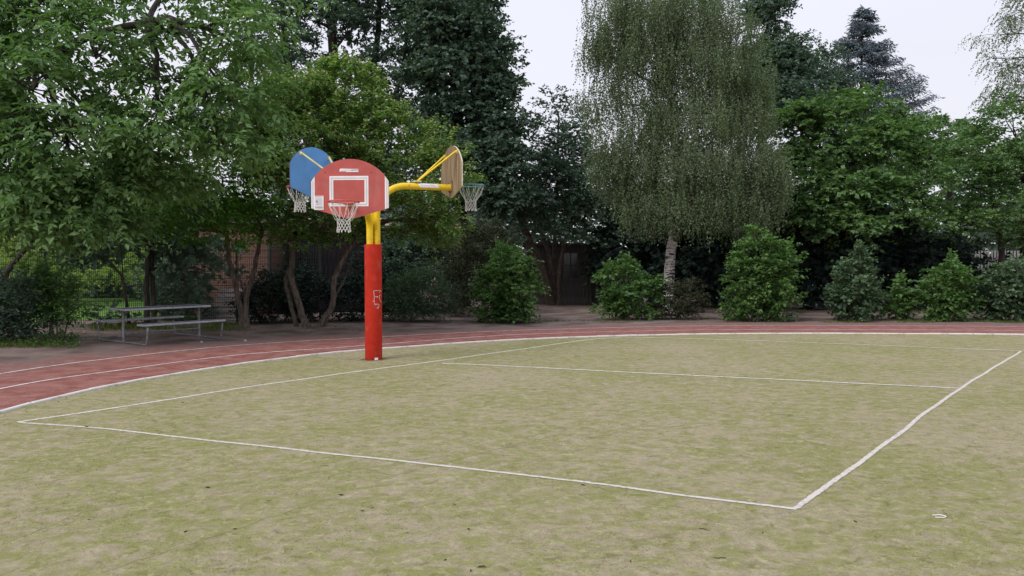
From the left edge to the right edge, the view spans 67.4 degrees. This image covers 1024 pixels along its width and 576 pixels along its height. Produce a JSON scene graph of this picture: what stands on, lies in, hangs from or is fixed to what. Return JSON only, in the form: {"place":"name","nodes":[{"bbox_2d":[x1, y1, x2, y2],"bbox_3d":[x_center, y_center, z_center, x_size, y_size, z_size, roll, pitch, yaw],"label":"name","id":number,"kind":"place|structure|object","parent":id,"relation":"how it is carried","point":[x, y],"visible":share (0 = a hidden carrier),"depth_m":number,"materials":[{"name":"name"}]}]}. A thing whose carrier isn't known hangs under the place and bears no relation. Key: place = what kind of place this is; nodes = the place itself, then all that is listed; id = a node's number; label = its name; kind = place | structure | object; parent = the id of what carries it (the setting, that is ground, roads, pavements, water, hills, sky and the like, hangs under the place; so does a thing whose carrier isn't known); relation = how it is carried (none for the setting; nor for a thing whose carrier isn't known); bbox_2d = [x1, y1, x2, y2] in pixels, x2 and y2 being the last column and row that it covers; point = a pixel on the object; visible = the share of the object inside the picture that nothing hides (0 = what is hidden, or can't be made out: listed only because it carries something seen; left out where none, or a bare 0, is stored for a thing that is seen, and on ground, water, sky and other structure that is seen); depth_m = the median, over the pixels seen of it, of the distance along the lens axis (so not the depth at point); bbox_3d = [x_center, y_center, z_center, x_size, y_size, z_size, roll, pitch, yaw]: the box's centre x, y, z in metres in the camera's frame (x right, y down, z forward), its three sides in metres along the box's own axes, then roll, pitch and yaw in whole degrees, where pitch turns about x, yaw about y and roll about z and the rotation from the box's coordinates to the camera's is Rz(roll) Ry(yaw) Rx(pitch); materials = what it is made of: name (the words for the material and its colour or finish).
{"place":"outdoors","nodes":[
{"label":"outdoors","id":0,"kind":"place"},
{"bbox_2d":[0,293,208,319],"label":"lawn","id":1,"kind":"structure","parent":0,"point":[119,305],"depth_m":30.01,"materials":[{"name":"green plant"}]},
{"bbox_2d":[0,234,113,276],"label":"garden tree","id":2,"kind":"object","parent":1,"relation":"on","point":[35,252],"visible":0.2,"depth_m":32.09,"materials":[{"name":"green plant"}]},
{"bbox_2d":[0,260,175,299],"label":"garden hedge","id":3,"kind":"object","parent":1,"relation":"on","point":[100,292],"visible":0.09,"depth_m":37.53,"materials":[{"name":"green plant"}]},
{"bbox_2d":[0,228,177,305],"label":"garden shrub","id":4,"kind":"object","parent":1,"relation":"on","point":[103,272],"visible":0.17,"depth_m":30.39,"materials":[{"name":"green plant"}]},
{"bbox_2d":[64,201,202,287],"bbox_3d":[-16.379,-2.146,35.450,8.602,4.384,5.294,1,2,23],"label":"garden tree","id":5,"kind":"object","parent":1,"relation":"on","point":[129,266],"visible":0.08,"depth_m":35.11,"materials":[{"name":"green plant"}]},
{"bbox_2d":[79,320,244,331],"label":"grass","id":6,"kind":"structure","parent":0,"point":[216,326],"depth_m":19.67,"materials":[{"name":"green plant"}]},
{"bbox_2d":[382,197,499,284],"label":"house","id":7,"kind":"structure","parent":0,"point":[435,216],"depth_m":59.88,"materials":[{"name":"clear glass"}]},
{"bbox_2d":[0,271,1022,362],"bbox_3d":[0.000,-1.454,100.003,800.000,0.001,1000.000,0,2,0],"label":"ground","id":8,"kind":"structure","parent":0,"point":[465,321],"depth_m":20.86,"materials":[{"name":"brown soil"}]},
{"bbox_2d":[0,268,60,341],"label":"bush","id":9,"kind":"object","parent":8,"relation":"on","point":[18,309],"visible":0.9,"depth_m":16.13,"materials":[{"name":"green plant"}]},
{"bbox_2d":[0,329,85,348],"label":"ground cover","id":10,"kind":"object","parent":8,"relation":"on","point":[72,334],"visible":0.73,"depth_m":16.09,"materials":[{"name":"green plant"}]},
{"bbox_2d":[0,203,89,280],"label":"leaning tree","id":11,"kind":"object","parent":8,"relation":"on","point":[10,267],"visible":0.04,"depth_m":18.75,"materials":[{"name":"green plant"}]},
{"bbox_2d":[9,254,98,339],"bbox_3d":[-9.779,0.204,16.587,1.701,1.908,1.615,0,2,0],"label":"bush","id":12,"kind":"object","parent":8,"relation":"on","point":[67,292],"visible":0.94,"depth_m":16.42,"materials":[{"name":"green plant"}]},
{"bbox_2d":[42,236,141,326],"bbox_3d":[-11.085,-0.296,20.241,2.596,2.717,1.553,1,2,24],"label":"curved sapling","id":13,"kind":"object","parent":8,"relation":"on","point":[104,258],"visible":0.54,"depth_m":20.17,"materials":[{"name":"green plant"}]},
{"bbox_2d":[72,159,248,323],"bbox_3d":[-9.396,-1.345,20.620,4.521,4.761,3.083,-1,2,-31],"label":"slim tree","id":14,"kind":"object","parent":8,"relation":"on","point":[189,255],"visible":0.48,"depth_m":20.60,"materials":[{"name":"green plant"}]},
{"bbox_2d":[0,238,320,327],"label":"wire fence","id":15,"kind":"object","parent":8,"relation":"on","point":[199,278],"visible":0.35,"depth_m":21.32,"materials":[{"name":"grey metal"}]},
{"bbox_2d":[95,304,225,345],"bbox_3d":[-7.699,0.775,16.900,2.130,0.735,1.990,1,2,36],"label":"picnic table","id":16,"kind":"object","parent":8,"relation":"on","point":[130,309],"visible":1,"depth_m":16.74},
{"bbox_2d":[0,0,335,268],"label":"chestnut tree","id":17,"kind":"object","parent":8,"relation":"on","point":[34,184],"visible":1,"depth_m":14.53,"materials":[{"name":"green plant"}]},
{"bbox_2d":[126,244,222,319],"bbox_3d":[-10.400,-0.318,23.374,3.238,2.651,2.311,1,2,25],"label":"garden shrub","id":18,"kind":"object","parent":8,"relation":"on","point":[166,312],"visible":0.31,"depth_m":22.92,"materials":[{"name":"green plant"}]},
{"bbox_2d":[110,144,292,327],"bbox_3d":[-7.999,-1.227,19.444,4.837,4.626,3.872,0,2,0],"label":"hornbeam tree","id":19,"kind":"object","parent":8,"relation":"on","point":[235,206],"visible":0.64,"depth_m":19.02,"materials":[{"name":"green plant"}]},
{"bbox_2d":[212,289,241,317],"bbox_3d":[-8.720,0.478,23.759,1.150,0.912,0.310,0,2,0],"label":"slatted panel","id":20,"kind":"object","parent":8,"relation":"on","point":[222,304],"visible":0.34,"depth_m":23.70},
{"bbox_2d":[179,219,304,314],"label":"brick building","id":21,"kind":"structure","parent":8,"relation":"on","point":[263,260],"depth_m":25.00,"materials":[{"name":"red brick"}]},
{"bbox_2d":[224,255,343,323],"bbox_3d":[-6.590,0.033,22.171,3.465,2.000,2.355,-1,2,-32],"label":"evergreen shrub","id":22,"kind":"object","parent":8,"relation":"on","point":[260,293],"visible":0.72,"depth_m":21.80,"materials":[{"name":"green plant"}]},
{"bbox_2d":[176,0,446,226],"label":"tall poplar","id":23,"kind":"object","parent":8,"relation":"on","point":[347,14],"visible":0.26,"depth_m":29.73,"materials":[{"name":"green plant"}]},
{"bbox_2d":[212,42,487,326],"bbox_3d":[-4.065,-2.539,19.493,6.965,7.349,4.123,0,2,0],"label":"blossoming tree","id":24,"kind":"object","parent":8,"relation":"on","point":[315,84],"visible":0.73,"depth_m":19.12,"materials":[{"name":"green plant"}]},
{"bbox_2d":[293,228,419,311],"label":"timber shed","id":25,"kind":"structure","parent":8,"relation":"on","point":[330,260],"depth_m":26.44,"materials":[{"name":"brown wood"}]},
{"bbox_2d":[315,247,403,321],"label":"evergreen shrub","id":26,"kind":"object","parent":8,"relation":"on","point":[348,286],"visible":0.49,"depth_m":22.39,"materials":[{"name":"green plant"}]},
{"bbox_2d":[359,225,451,294],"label":"garden shrub","id":27,"kind":"object","parent":8,"relation":"on","point":[405,251],"visible":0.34,"depth_m":25.34,"materials":[{"name":"green plant"}]},
{"bbox_2d":[382,257,465,321],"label":"bush","id":28,"kind":"object","parent":8,"relation":"on","point":[409,299],"visible":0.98,"depth_m":22.03,"materials":[{"name":"green plant"}]},
{"bbox_2d":[378,0,556,307],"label":"dark round tree","id":29,"kind":"object","parent":8,"relation":"on","point":[462,43],"visible":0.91,"depth_m":27.61,"materials":[{"name":"green plant"}]},
{"bbox_2d":[418,213,529,316],"bbox_3d":[-1.148,-0.790,25.295,4.203,3.400,3.495,-1,2,-19],"label":"tall shrub","id":30,"kind":"object","parent":8,"relation":"on","point":[473,259],"visible":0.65,"depth_m":24.87,"materials":[{"name":"green plant"}]},
{"bbox_2d":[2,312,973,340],"bbox_3d":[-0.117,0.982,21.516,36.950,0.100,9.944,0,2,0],"label":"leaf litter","id":31,"kind":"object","parent":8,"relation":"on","point":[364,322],"visible":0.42,"depth_m":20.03,"materials":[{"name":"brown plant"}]},
{"bbox_2d":[465,238,550,323],"bbox_3d":[-0.098,-0.176,21.815,2.525,2.470,2.040,0,2,0],"label":"bush","id":32,"kind":"object","parent":8,"relation":"on","point":[506,302],"visible":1,"depth_m":21.55,"materials":[{"name":"green plant"}]},
{"bbox_2d":[0,334,1023,575],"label":"turf","id":33,"kind":"structure","parent":8,"relation":"on","point":[171,492],"depth_m":6.39,"materials":[{"name":"green plant"}]},
{"bbox_2d":[286,146,483,359],"bbox_3d":[-2.326,-0.632,12.958,3.650,3.770,3.166,0,2,0],"label":"basketball stand","id":34,"kind":"object","parent":33,"relation":"on","point":[349,188],"visible":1,"depth_m":13.19,"materials":[{"name":"yellow paint"}]},
{"bbox_2d":[0,368,1023,575],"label":"turf fibre","id":35,"kind":"object","parent":33,"relation":"on","point":[530,481],"visible":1,"depth_m":5.75,"materials":[{"name":"green plastic"}]},
{"bbox_2d":[4,167,1021,292],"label":"wood","id":36,"kind":"object","parent":8,"relation":"on","point":[991,246],"visible":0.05,"depth_m":44.16,"materials":[{"name":"green plant"}]},
{"bbox_2d":[522,243,593,303],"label":"garden shed","id":37,"kind":"structure","parent":8,"relation":"on","point":[574,290],"depth_m":31.75,"materials":[{"name":"brown wood"}]},
{"bbox_2d":[562,251,578,279],"bbox_3d":[2.420,-0.921,31.722,0.700,1.200,0.060,0,2,0],"label":"window","id":38,"kind":"structure","parent":37,"relation":"in","point":[570,262],"depth_m":31.72,"materials":[{"name":"grey glass"}]},
{"bbox_2d":[486,84,632,304],"bbox_3d":[1.968,-3.667,30.423,6.351,9.080,5.838,0,2,0],"label":"multi stemmed tree","id":39,"kind":"object","parent":8,"relation":"on","point":[575,202],"visible":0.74,"depth_m":29.84,"materials":[{"name":"green plant"}]},
{"bbox_2d":[592,249,635,303],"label":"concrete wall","id":40,"kind":"structure","parent":8,"relation":"on","point":[594,295],"depth_m":32.32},
{"bbox_2d":[585,251,670,320],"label":"bush","id":41,"kind":"object","parent":8,"relation":"on","point":[631,292],"visible":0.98,"depth_m":22.74,"materials":[{"name":"green plant"}]},
{"bbox_2d":[651,275,714,319],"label":"bush","id":42,"kind":"object","parent":8,"relation":"on","point":[683,308],"visible":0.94,"depth_m":22.98,"materials":[{"name":"green plant"}]},
{"bbox_2d":[567,0,799,315],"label":"birch tree","id":43,"kind":"object","parent":8,"relation":"on","point":[721,74],"visible":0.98,"depth_m":23.82,"materials":[{"name":"green plant"}]},
{"bbox_2d":[576,179,810,306],"bbox_3d":[7.368,-1.938,30.193,9.605,5.703,5.421,0,2,0],"label":"overgrown hedge","id":44,"kind":"object","parent":8,"relation":"on","point":[691,260],"visible":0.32,"depth_m":29.18,"materials":[{"name":"green plant"}]},
{"bbox_2d":[714,221,810,321],"bbox_3d":[7.286,-0.460,22.466,2.797,2.981,2.301,0,2,0],"label":"bush","id":45,"kind":"object","parent":8,"relation":"on","point":[764,273],"visible":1,"depth_m":22.16,"materials":[{"name":"green plant"}]},
{"bbox_2d":[731,0,868,257],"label":"dark topped tree","id":46,"kind":"object","parent":8,"relation":"on","point":[801,63],"visible":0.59,"depth_m":33.46,"materials":[{"name":"green plant"}]},
{"bbox_2d":[755,79,950,309],"bbox_3d":[11.396,-3.437,27.357,7.509,8.519,6.280,0,2,0],"label":"green tree","id":47,"kind":"object","parent":8,"relation":"on","point":[804,116],"visible":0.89,"depth_m":26.31,"materials":[{"name":"green plant"}]},
{"bbox_2d":[818,239,889,321],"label":"bush","id":48,"kind":"object","parent":8,"relation":"on","point":[855,301],"visible":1,"depth_m":22.24,"materials":[{"name":"green plant"}]},
{"bbox_2d":[771,4,950,191],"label":"spruce tree","id":49,"kind":"object","parent":8,"relation":"on","point":[860,27],"visible":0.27,"depth_m":56.34,"materials":[{"name":"green plant"}]},
{"bbox_2d":[764,193,1018,309],"bbox_3d":[14.890,-1.429,28.503,12.338,4.778,4.760,0,2,0],"label":"overgrown hedge","id":50,"kind":"object","parent":8,"relation":"on","point":[913,254],"visible":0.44,"depth_m":27.46,"materials":[{"name":"green plant"}]},
{"bbox_2d":[875,269,929,320],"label":"bush","id":51,"kind":"object","parent":8,"relation":"on","point":[902,297],"visible":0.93,"depth_m":22.78,"materials":[{"name":"green plant"}]},
{"bbox_2d":[824,319,1023,322],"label":"grass","id":52,"kind":"structure","parent":8,"relation":"on","point":[930,320],"depth_m":22.04,"materials":[{"name":"green plant"}]},
{"bbox_2d":[860,107,1023,247],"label":"maple","id":53,"kind":"object","parent":8,"relation":"on","point":[937,122],"visible":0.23,"depth_m":31.92,"materials":[{"name":"green plant"}]},
{"bbox_2d":[904,248,985,321],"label":"bush","id":54,"kind":"object","parent":8,"relation":"on","point":[950,295],"visible":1,"depth_m":22.24,"materials":[{"name":"green plant"}]},
{"bbox_2d":[909,89,1023,283],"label":"edge tree","id":55,"kind":"object","parent":8,"relation":"on","point":[982,166],"visible":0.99,"depth_m":25.14,"materials":[{"name":"green plant"}]},
{"bbox_2d":[958,0,1023,123],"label":"sparse birch","id":56,"kind":"object","parent":8,"relation":"on","point":[1014,58],"visible":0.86,"depth_m":35.85,"materials":[{"name":"green plant"}]},
{"bbox_2d":[965,251,1018,272],"bbox_3d":[20.200,-0.384,30.519,4.500,2.200,0.058,0,2,0],"label":"picket fence","id":57,"kind":"object","parent":8,"relation":"on","point":[988,255],"visible":0.19,"depth_m":30.46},
{"bbox_2d":[965,252,1023,320],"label":"bush","id":58,"kind":"object","parent":8,"relation":"on","point":[1001,296],"visible":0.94,"depth_m":22.27,"materials":[{"name":"green plant"}]},
{"bbox_2d":[0,322,1023,412],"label":"running track","id":59,"kind":"structure","parent":0,"point":[44,379],"depth_m":15.31,"materials":[{"name":"rubber"}]},
{"bbox_2d":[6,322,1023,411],"bbox_3d":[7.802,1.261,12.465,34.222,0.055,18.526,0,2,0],"label":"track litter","id":60,"kind":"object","parent":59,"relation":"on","point":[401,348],"visible":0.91,"depth_m":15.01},
{"bbox_2d":[1,0,1023,254],"label":"sky","id":61,"kind":"structure","parent":0,"point":[927,33],"materials":[{"name":"white"}]},
{"bbox_2d":[490,317,811,321],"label":"grass","id":62,"kind":"structure","parent":0,"point":[558,319],"depth_m":22.58,"materials":[{"name":"green plant"}]}
]}

